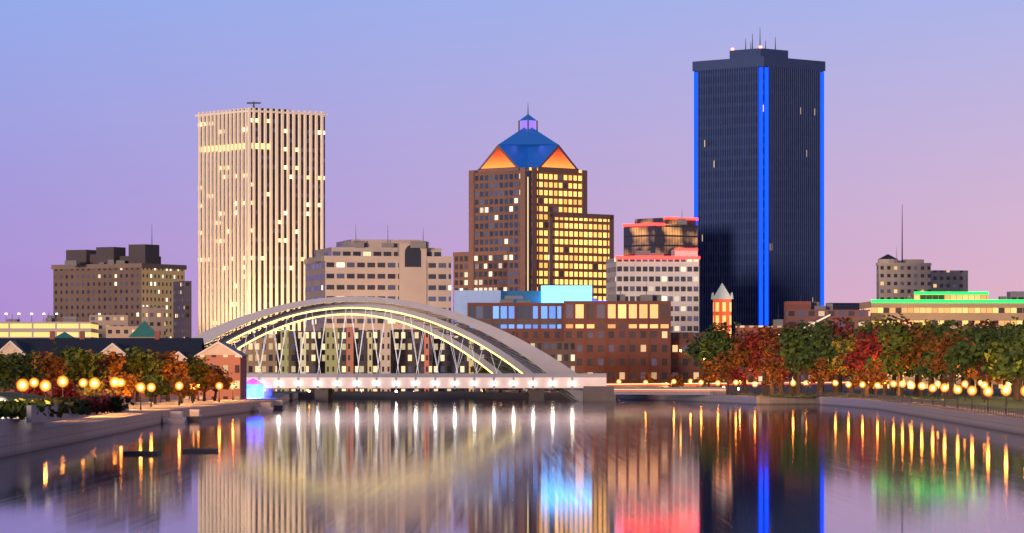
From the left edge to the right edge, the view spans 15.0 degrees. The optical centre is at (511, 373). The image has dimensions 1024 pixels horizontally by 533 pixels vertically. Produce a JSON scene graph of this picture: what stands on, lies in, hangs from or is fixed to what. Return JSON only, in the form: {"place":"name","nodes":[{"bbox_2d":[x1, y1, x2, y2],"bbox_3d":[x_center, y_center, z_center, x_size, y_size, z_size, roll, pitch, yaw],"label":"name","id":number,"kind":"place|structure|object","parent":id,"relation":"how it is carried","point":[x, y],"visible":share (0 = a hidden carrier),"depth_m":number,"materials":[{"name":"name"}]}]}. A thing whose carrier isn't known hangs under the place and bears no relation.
{"place":"outdoors","nodes":[
{"label":"outdoors","id":0,"kind":"place"},
{"bbox_2d":[0,313,98,337],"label":"parking garage","id":1,"kind":"structure","parent":0,"point":[31,329],"depth_m":1500.81,"materials":[{"name":"concrete"}]},
{"bbox_2d":[89,315,127,337],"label":"block building","id":2,"kind":"structure","parent":0,"point":[103,321],"depth_m":1600.62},
{"bbox_2d":[51,244,186,337],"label":"building","id":3,"kind":"structure","parent":0,"point":[85,287],"depth_m":1913.91,"materials":[{"name":"stone"}]},
{"bbox_2d":[0,331,247,398],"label":"building","id":4,"kind":"structure","parent":0,"point":[229,358],"depth_m":803.55,"materials":[{"name":"brick"}]},
{"bbox_2d":[106,326,151,337],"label":"block building","id":5,"kind":"structure","parent":0,"point":[119,331],"depth_m":1450.44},
{"bbox_2d":[129,320,154,337],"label":"roof","id":6,"kind":"structure","parent":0,"point":[144,329],"depth_m":1300.79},
{"bbox_2d":[0,392,297,457],"bbox_3d":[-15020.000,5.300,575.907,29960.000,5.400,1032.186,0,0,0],"label":"embankment","id":7,"kind":"structure","parent":0,"point":[18,436],"depth_m":461.96,"materials":[{"name":"concrete"}]},
{"bbox_2d":[0,352,22,384],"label":"tree","id":8,"kind":"object","parent":7,"relation":"on","point":[4,372],"visible":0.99,"depth_m":652.81,"materials":[{"name":"green plant"}]},
{"bbox_2d":[0,350,44,391],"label":"tree","id":9,"kind":"object","parent":7,"relation":"on","point":[24,362],"visible":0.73,"depth_m":667.21,"materials":[{"name":"green plant"}]},
{"bbox_2d":[0,399,46,419],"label":"hedge bush","id":10,"kind":"object","parent":7,"relation":"on","point":[11,409],"visible":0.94,"depth_m":336.00,"materials":[{"name":"green plant"}]},
{"bbox_2d":[14,377,49,396],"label":"shrub","id":11,"kind":"object","parent":7,"relation":"on","point":[29,387],"visible":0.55,"depth_m":580.87,"materials":[{"name":"plant"}]},
{"bbox_2d":[5,398,63,417],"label":"hedge bush","id":12,"kind":"object","parent":7,"relation":"on","point":[60,408],"visible":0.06,"depth_m":348.56,"materials":[{"name":"green plant"}]},
{"bbox_2d":[20,351,74,393],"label":"tree","id":13,"kind":"object","parent":7,"relation":"on","point":[51,368],"visible":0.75,"depth_m":684.58,"materials":[{"name":"orange plant"}]},
{"bbox_2d":[32,398,81,413],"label":"hedge bush","id":14,"kind":"object","parent":7,"relation":"on","point":[67,407],"visible":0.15,"depth_m":359.54,"materials":[{"name":"green plant"}]},
{"bbox_2d":[27,402,94,422],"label":"ramp wall","id":15,"kind":"structure","parent":7,"relation":"on","point":[33,416],"depth_m":345.11,"materials":[{"name":"concrete"}]},
{"bbox_2d":[44,379,79,397],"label":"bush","id":16,"kind":"object","parent":7,"relation":"on","point":[68,391],"visible":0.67,"depth_m":593.44,"materials":[{"name":"red plant"}]},
{"bbox_2d":[33,397,91,414],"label":"hedge bush","id":17,"kind":"object","parent":7,"relation":"on","point":[83,410],"visible":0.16,"depth_m":371.92,"materials":[{"name":"green plant"}]},
{"bbox_2d":[51,397,102,415],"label":"hedge bush","id":18,"kind":"object","parent":7,"relation":"on","point":[96,401],"visible":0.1,"depth_m":378.77,"materials":[{"name":"green plant"}]},
{"bbox_2d":[51,341,111,392],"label":"tree","id":19,"kind":"object","parent":7,"relation":"on","point":[81,361],"visible":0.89,"depth_m":702.54,"materials":[{"name":"green plant"}]},
{"bbox_2d":[55,396,113,412],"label":"hedge bush","id":20,"kind":"object","parent":7,"relation":"on","point":[105,401],"visible":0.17,"depth_m":392.48,"materials":[{"name":"red plant"}]},
{"bbox_2d":[76,376,116,395],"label":"tree","id":21,"kind":"object","parent":7,"relation":"on","point":[89,387],"visible":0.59,"depth_m":620.95,"materials":[{"name":"green plant"}]},
{"bbox_2d":[79,395,133,414],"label":"hedge bush","id":22,"kind":"object","parent":7,"relation":"on","point":[119,407],"visible":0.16,"depth_m":399.91,"materials":[{"name":"red plant"}]},
{"bbox_2d":[82,349,132,395],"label":"tree","id":23,"kind":"object","parent":7,"relation":"on","point":[114,362],"visible":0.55,"depth_m":711.58,"materials":[{"name":"orange plant"}]},
{"bbox_2d":[103,375,144,404],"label":"tree","id":24,"kind":"object","parent":7,"relation":"on","point":[123,389],"visible":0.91,"depth_m":651.01,"materials":[{"name":"orange plant"}]},
{"bbox_2d":[103,365,146,387],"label":"tree","id":25,"kind":"object","parent":7,"relation":"on","point":[135,371],"visible":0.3,"depth_m":720.99,"materials":[{"name":"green plant"}]},
{"bbox_2d":[119,346,167,401],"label":"tree","id":26,"kind":"object","parent":7,"relation":"on","point":[142,361],"visible":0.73,"depth_m":721.31,"materials":[{"name":"green plant"}]},
{"bbox_2d":[141,369,172,403],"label":"tree","id":27,"kind":"object","parent":7,"relation":"on","point":[161,388],"visible":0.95,"depth_m":667.34,"materials":[{"name":"green plant"}]},
{"bbox_2d":[145,351,192,400],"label":"tree","id":28,"kind":"object","parent":7,"relation":"on","point":[174,365],"visible":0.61,"depth_m":731.09,"materials":[{"name":"orange plant"}]},
{"bbox_2d":[169,370,199,402],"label":"tree","id":29,"kind":"object","parent":7,"relation":"on","point":[185,389],"visible":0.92,"depth_m":684.81,"materials":[{"name":"orange plant"}]},
{"bbox_2d":[183,354,221,400],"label":"tree","id":30,"kind":"object","parent":7,"relation":"on","point":[192,364],"visible":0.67,"depth_m":740.98,"materials":[{"name":"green plant"}]},
{"bbox_2d":[190,363,224,400],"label":"tree","id":31,"kind":"object","parent":7,"relation":"on","point":[212,376],"visible":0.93,"depth_m":740.99,"materials":[{"name":"orange plant"}]},
{"bbox_2d":[207,365,237,400],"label":"tree","id":32,"kind":"object","parent":7,"relation":"on","point":[228,381],"visible":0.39,"depth_m":752.76,"materials":[{"name":"red plant"}]},
{"bbox_2d":[247,378,263,397],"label":"tent","id":33,"kind":"object","parent":7,"relation":"on","point":[254,386],"visible":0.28,"depth_m":832.00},
{"bbox_2d":[142,307,165,337],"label":"block building","id":34,"kind":"structure","parent":0,"point":[154,318],"depth_m":1502.17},
{"bbox_2d":[240,334,276,390],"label":"arena building","id":35,"kind":"structure","parent":0,"point":[269,361],"depth_m":1160.36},
{"bbox_2d":[195,101,327,349],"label":"fin tower","id":36,"kind":"structure","parent":0,"point":[261,204],"depth_m":1662.14,"materials":[{"name":"metal"}]},
{"bbox_2d":[277,331,320,390],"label":"arena building","id":37,"kind":"structure","parent":0,"point":[312,363],"depth_m":1168.39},
{"bbox_2d":[320,328,358,390],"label":"arena building","id":38,"kind":"structure","parent":0,"point":[342,361],"depth_m":1176.35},
{"bbox_2d":[358,331,392,390],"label":"arena building","id":39,"kind":"structure","parent":0,"point":[363,363],"depth_m":1160.14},
{"bbox_2d":[391,329,432,390],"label":"arena building","id":40,"kind":"structure","parent":0,"point":[407,363],"depth_m":1168.27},
{"bbox_2d":[433,337,485,390],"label":"arena building","id":41,"kind":"structure","parent":0,"point":[447,363],"depth_m":1176.30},
{"bbox_2d":[7,218,1005,325],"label":"rooftop plant units","id":42,"kind":"object","parent":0,"point":[425,244],"visible":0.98,"depth_m":1357.88,"materials":[{"name":"metal"}]},
{"bbox_2d":[0,396,1023,532],"bbox_3d":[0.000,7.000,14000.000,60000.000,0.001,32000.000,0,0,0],"label":"river water","id":43,"kind":"structure","parent":0,"point":[453,466],"depth_m":276.07,"materials":[{"name":"liquid"}]},
{"bbox_2d":[123,449,217,453],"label":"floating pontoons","id":44,"kind":"object","parent":43,"relation":"on","point":[159,452],"visible":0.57,"depth_m":340.21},
{"bbox_2d":[166,411,185,423],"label":"moored boat","id":45,"kind":"object","parent":43,"relation":"on","point":[176,417],"visible":0.89,"depth_m":547.56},
{"bbox_2d":[186,409,202,420],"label":"moored boat","id":46,"kind":"object","parent":43,"relation":"on","point":[195,415],"visible":0.89,"depth_m":578.84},
{"bbox_2d":[0,0,1023,336],"label":"sky","id":47,"kind":"structure","parent":0,"point":[100,100],"materials":[{"name":"purple"}]},
{"bbox_2d":[453,112,613,336],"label":"skyscraper","id":48,"kind":"structure","parent":0,"point":[534,225],"depth_m":1644.36,"materials":[{"name":"stone"}]},
{"bbox_2d":[525,341,574,390],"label":"arena building","id":49,"kind":"structure","parent":0,"point":[562,352],"depth_m":1160.47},
{"bbox_2d":[264,388,1012,398],"bbox_3d":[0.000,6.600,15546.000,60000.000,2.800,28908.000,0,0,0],"label":"bank ground","id":50,"kind":"structure","parent":0,"point":[504,394],"depth_m":1092.00,"materials":[{"name":"concrete"}]},
{"bbox_2d":[173,281,191,337],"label":"building","id":51,"kind":"structure","parent":50,"relation":"on","point":[182,309],"depth_m":1803.37,"materials":[{"name":"concrete"}]},
{"bbox_2d":[281,327,473,390],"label":"arena light pylons","id":52,"kind":"object","parent":50,"relation":"on","point":[331,361],"visible":0.84,"depth_m":1156.00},
{"bbox_2d":[304,239,452,336],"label":"office building","id":53,"kind":"structure","parent":50,"relation":"on","point":[401,270],"depth_m":1355.28,"materials":[{"name":"stone"}]},
{"bbox_2d":[470,355,496,392],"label":"tree","id":54,"kind":"object","parent":50,"relation":"on","point":[473,368],"visible":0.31,"depth_m":1085.56,"materials":[{"name":"green plant"}]},
{"bbox_2d":[478,346,515,392],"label":"tree","id":55,"kind":"object","parent":50,"relation":"on","point":[499,366],"visible":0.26,"depth_m":1085.20,"materials":[{"name":"green plant"}]},
{"bbox_2d":[454,286,726,389],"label":"brick building","id":56,"kind":"structure","parent":50,"relation":"on","point":[624,341],"depth_m":1244.00,"materials":[{"name":"brick"}]},
{"bbox_2d":[606,248,699,331],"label":"white office building","id":57,"kind":"structure","parent":50,"relation":"on","point":[674,279],"depth_m":1452.25,"materials":[{"name":"stone"}]},
{"bbox_2d":[623,217,697,255],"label":"office building","id":58,"kind":"structure","parent":50,"relation":"on","point":[665,235],"depth_m":1526.99,"materials":[{"name":"glass"}]},
{"bbox_2d":[711,282,732,337],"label":"steeple","id":59,"kind":"object","parent":50,"relation":"on","point":[721,297],"visible":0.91,"depth_m":1480.00,"materials":[{"name":"brick"}]},
{"bbox_2d":[876,217,930,299],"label":"building","id":60,"kind":"structure","parent":50,"relation":"on","point":[895,279],"depth_m":1902.26,"materials":[{"name":"stone"}]},
{"bbox_2d":[606,381,848,391],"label":"highway embankment road","id":61,"kind":"structure","parent":0,"point":[751,387],"depth_m":1129.98,"materials":[{"name":"concrete"}]},
{"bbox_2d":[692,34,824,342],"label":"skyscraper","id":62,"kind":"structure","parent":0,"point":[759,163],"depth_m":1582.47,"materials":[{"name":"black glass"}]},
{"bbox_2d":[735,325,788,381],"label":"brick row building","id":63,"kind":"structure","parent":0,"point":[749,377],"depth_m":1300.76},
{"bbox_2d":[616,392,1023,434],"bbox_3d":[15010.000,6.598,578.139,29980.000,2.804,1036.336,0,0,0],"label":"promenade","id":64,"kind":"structure","parent":0,"point":[1004,423],"depth_m":789.07,"materials":[{"name":"concrete"}]},
{"bbox_2d":[614,387,725,394],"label":"wall","id":65,"kind":"structure","parent":64,"relation":"on","point":[664,390],"depth_m":970.23,"materials":[{"name":"concrete"}]},
{"bbox_2d":[666,373,685,386],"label":"tree","id":66,"kind":"object","parent":64,"relation":"on","point":[677,380],"visible":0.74,"depth_m":1039.59,"materials":[{"name":"orange plant"}]},
{"bbox_2d":[685,333,720,386],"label":"tree","id":67,"kind":"object","parent":64,"relation":"on","point":[694,349],"visible":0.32,"depth_m":1083.30,"materials":[{"name":"green plant"}]},
{"bbox_2d":[691,357,724,386],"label":"tree","id":68,"kind":"object","parent":64,"relation":"on","point":[704,378],"visible":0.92,"depth_m":1019.25,"materials":[{"name":"orange plant"}]},
{"bbox_2d":[684,321,740,386],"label":"tree","id":69,"kind":"object","parent":64,"relation":"on","point":[716,339],"visible":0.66,"depth_m":1057.70,"materials":[{"name":"green plant"}]},
{"bbox_2d":[711,362,736,393],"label":"tree","id":70,"kind":"object","parent":64,"relation":"on","point":[726,369],"visible":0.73,"depth_m":991.48,"materials":[{"name":"orange plant"}]},
{"bbox_2d":[713,328,761,392],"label":"tree","id":71,"kind":"object","parent":64,"relation":"on","point":[739,359],"visible":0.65,"depth_m":1044.62,"materials":[{"name":"orange plant"}]},
{"bbox_2d":[726,366,751,394],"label":"tree","id":72,"kind":"object","parent":64,"relation":"on","point":[737,375],"visible":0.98,"depth_m":961.30,"materials":[{"name":"red plant"}]},
{"bbox_2d":[737,324,791,392],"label":"tree","id":73,"kind":"object","parent":64,"relation":"on","point":[751,341],"visible":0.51,"depth_m":1030.90,"materials":[{"name":"red plant"}]},
{"bbox_2d":[755,356,788,395],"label":"tree","id":74,"kind":"object","parent":64,"relation":"on","point":[773,368],"visible":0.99,"depth_m":910.34,"materials":[{"name":"orange plant"}]},
{"bbox_2d":[755,326,796,393],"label":"tree","id":75,"kind":"object","parent":64,"relation":"on","point":[768,354],"visible":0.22,"depth_m":1013.38,"materials":[{"name":"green plant"}]},
{"bbox_2d":[766,337,794,393],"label":"tree","id":76,"kind":"object","parent":64,"relation":"on","point":[790,388],"visible":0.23,"depth_m":988.53,"materials":[{"name":"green plant"}]},
{"bbox_2d":[765,320,823,394],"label":"tree","id":77,"kind":"object","parent":64,"relation":"on","point":[790,340],"visible":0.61,"depth_m":977.36,"materials":[{"name":"green plant"}]},
{"bbox_2d":[783,321,841,394],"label":"tree","id":78,"kind":"object","parent":64,"relation":"on","point":[803,361],"visible":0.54,"depth_m":952.73,"materials":[{"name":"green plant"}]},
{"bbox_2d":[805,357,833,396],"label":"tree","id":79,"kind":"object","parent":64,"relation":"on","point":[817,375],"visible":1,"depth_m":890.33,"materials":[{"name":"orange plant"}]},
{"bbox_2d":[807,319,846,392],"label":"tree","id":80,"kind":"object","parent":64,"relation":"on","point":[827,320],"visible":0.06,"depth_m":1040.23,"materials":[{"name":"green plant"}]},
{"bbox_2d":[808,336,854,394],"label":"tree","id":81,"kind":"object","parent":64,"relation":"on","point":[827,353],"visible":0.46,"depth_m":939.82,"materials":[{"name":"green plant"}]},
{"bbox_2d":[817,328,852,393],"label":"tree","id":82,"kind":"object","parent":64,"relation":"on","point":[839,375],"visible":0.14,"depth_m":1025.80,"materials":[{"name":"green plant"}]},
{"bbox_2d":[816,317,860,391],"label":"tree","id":83,"kind":"object","parent":64,"relation":"on","point":[840,328],"visible":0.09,"depth_m":1094.18,"materials":[{"name":"red plant"}]},
{"bbox_2d":[827,334,864,395],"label":"tree","id":84,"kind":"object","parent":64,"relation":"on","point":[842,369],"visible":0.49,"depth_m":920.56,"materials":[{"name":"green plant"}]},
{"bbox_2d":[832,331,888,395],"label":"tree","id":85,"kind":"object","parent":64,"relation":"on","point":[854,359],"visible":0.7,"depth_m":902.98,"materials":[{"name":"red plant"}]},
{"bbox_2d":[852,368,870,395],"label":"tree","id":86,"kind":"object","parent":64,"relation":"on","point":[859,380],"visible":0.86,"depth_m":885.53,"materials":[{"name":"orange plant"}]},
{"bbox_2d":[844,317,884,393],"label":"tree","id":87,"kind":"object","parent":64,"relation":"on","point":[862,327],"visible":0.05,"depth_m":1006.37,"materials":[{"name":"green plant"}]},
{"bbox_2d":[710,390,1023,418],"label":"bank railing","id":88,"kind":"object","parent":64,"relation":"on","point":[917,401],"visible":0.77,"depth_m":616.31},
{"bbox_2d":[846,325,892,393],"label":"tree","id":89,"kind":"object","parent":64,"relation":"on","point":[863,330],"visible":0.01,"depth_m":985.12,"materials":[{"name":"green plant"}]},
{"bbox_2d":[847,324,903,394],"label":"tree","id":90,"kind":"object","parent":64,"relation":"on","point":[881,337],"visible":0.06,"depth_m":961.16,"materials":[{"name":"green plant"}]},
{"bbox_2d":[860,361,895,396],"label":"tree","id":91,"kind":"object","parent":64,"relation":"on","point":[876,377],"visible":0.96,"depth_m":861.11,"materials":[{"name":"orange plant"}]},
{"bbox_2d":[863,319,913,394],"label":"tree","id":92,"kind":"object","parent":64,"relation":"on","point":[902,321],"visible":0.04,"depth_m":947.37,"materials":[{"name":"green plant"}]},
{"bbox_2d":[870,313,914,392],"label":"tree","id":93,"kind":"object","parent":64,"relation":"on","point":[906,374],"visible":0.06,"depth_m":1055.45,"materials":[{"name":"green plant"}]},
{"bbox_2d":[864,322,928,396],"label":"tree","id":94,"kind":"object","parent":64,"relation":"on","point":[898,336],"visible":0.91,"depth_m":891.85,"materials":[{"name":"green plant"}]},
{"bbox_2d":[887,324,936,396],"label":"tree","id":95,"kind":"object","parent":64,"relation":"on","point":[918,349],"visible":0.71,"depth_m":891.53,"materials":[{"name":"orange plant"}]},
{"bbox_2d":[903,319,951,395],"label":"tree","id":96,"kind":"object","parent":64,"relation":"on","point":[930,381],"visible":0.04,"depth_m":921.20,"materials":[{"name":"green plant"}]},
{"bbox_2d":[911,324,967,396],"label":"tree","id":97,"kind":"object","parent":64,"relation":"on","point":[942,330],"visible":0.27,"depth_m":874.14,"materials":[{"name":"green plant"}]},
{"bbox_2d":[923,319,962,395],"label":"tree","id":98,"kind":"object","parent":64,"relation":"on","point":[948,324],"visible":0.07,"depth_m":903.31,"materials":[{"name":"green plant"}]},
{"bbox_2d":[922,330,964,397],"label":"tree","id":99,"kind":"object","parent":64,"relation":"on","point":[937,366],"visible":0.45,"depth_m":841.43,"materials":[{"name":"orange plant"}]},
{"bbox_2d":[923,334,966,396],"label":"tree","id":100,"kind":"object","parent":64,"relation":"on","point":[930,354],"visible":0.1,"depth_m":858.68,"materials":[{"name":"green plant"}]},
{"bbox_2d":[943,332,981,397],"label":"tree","id":101,"kind":"object","parent":64,"relation":"on","point":[948,357],"visible":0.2,"depth_m":823.78,"materials":[{"name":"green plant"}]},
{"bbox_2d":[950,322,1004,399],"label":"tree","id":102,"kind":"object","parent":64,"relation":"on","point":[969,356],"visible":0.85,"depth_m":786.23,"materials":[{"name":"green plant"}]},
{"bbox_2d":[957,328,1003,398],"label":"tree","id":103,"kind":"object","parent":64,"relation":"on","point":[974,376],"visible":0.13,"depth_m":801.85,"materials":[{"name":"orange plant"}]},
{"bbox_2d":[980,324,1023,399],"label":"tree","id":104,"kind":"object","parent":64,"relation":"on","point":[1001,338],"visible":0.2,"depth_m":770.63,"materials":[{"name":"green plant"}]},
{"bbox_2d":[984,332,1021,400],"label":"tree","id":105,"kind":"object","parent":64,"relation":"on","point":[998,374],"visible":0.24,"depth_m":752.52,"materials":[{"name":"green plant"}]},
{"bbox_2d":[992,321,1023,377],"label":"tree","id":106,"kind":"object","parent":64,"relation":"on","point":[1015,342],"visible":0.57,"depth_m":716.20,"materials":[{"name":"green plant"}]},
{"bbox_2d":[1006,332,1023,380],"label":"tree","id":107,"kind":"object","parent":64,"relation":"on","point":[1017,353],"visible":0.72,"depth_m":678.81,"materials":[{"name":"green plant"}]},
{"bbox_2d":[784,301,869,388],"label":"brick row building","id":108,"kind":"structure","parent":0,"point":[796,311],"depth_m":1381.88,"materials":[{"name":"brick"}]},
{"bbox_2d":[833,304,858,309],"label":"grey building","id":109,"kind":"structure","parent":0,"point":[845,306],"depth_m":1700.54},
{"bbox_2d":[859,292,1023,387],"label":"building","id":110,"kind":"structure","parent":0,"point":[961,308],"depth_m":1401.69,"materials":[{"name":"concrete"}]},
{"bbox_2d":[931,270,967,291],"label":"building","id":111,"kind":"structure","parent":0,"point":[942,279],"depth_m":1951.60,"materials":[{"name":"stone"}]},
{"bbox_2d":[1007,291,1023,299],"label":"building","id":112,"kind":"structure","parent":0,"point":[1015,295],"depth_m":1600.30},
{"label":"ground","id":113,"kind":"structure","parent":0,"visible":0},
{"bbox_2d":[192,296,615,400],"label":"arch bridge","id":114,"kind":"structure","parent":113,"relation":"on","point":[557,375],"depth_m":1000.00,"materials":[{"name":"metal"}]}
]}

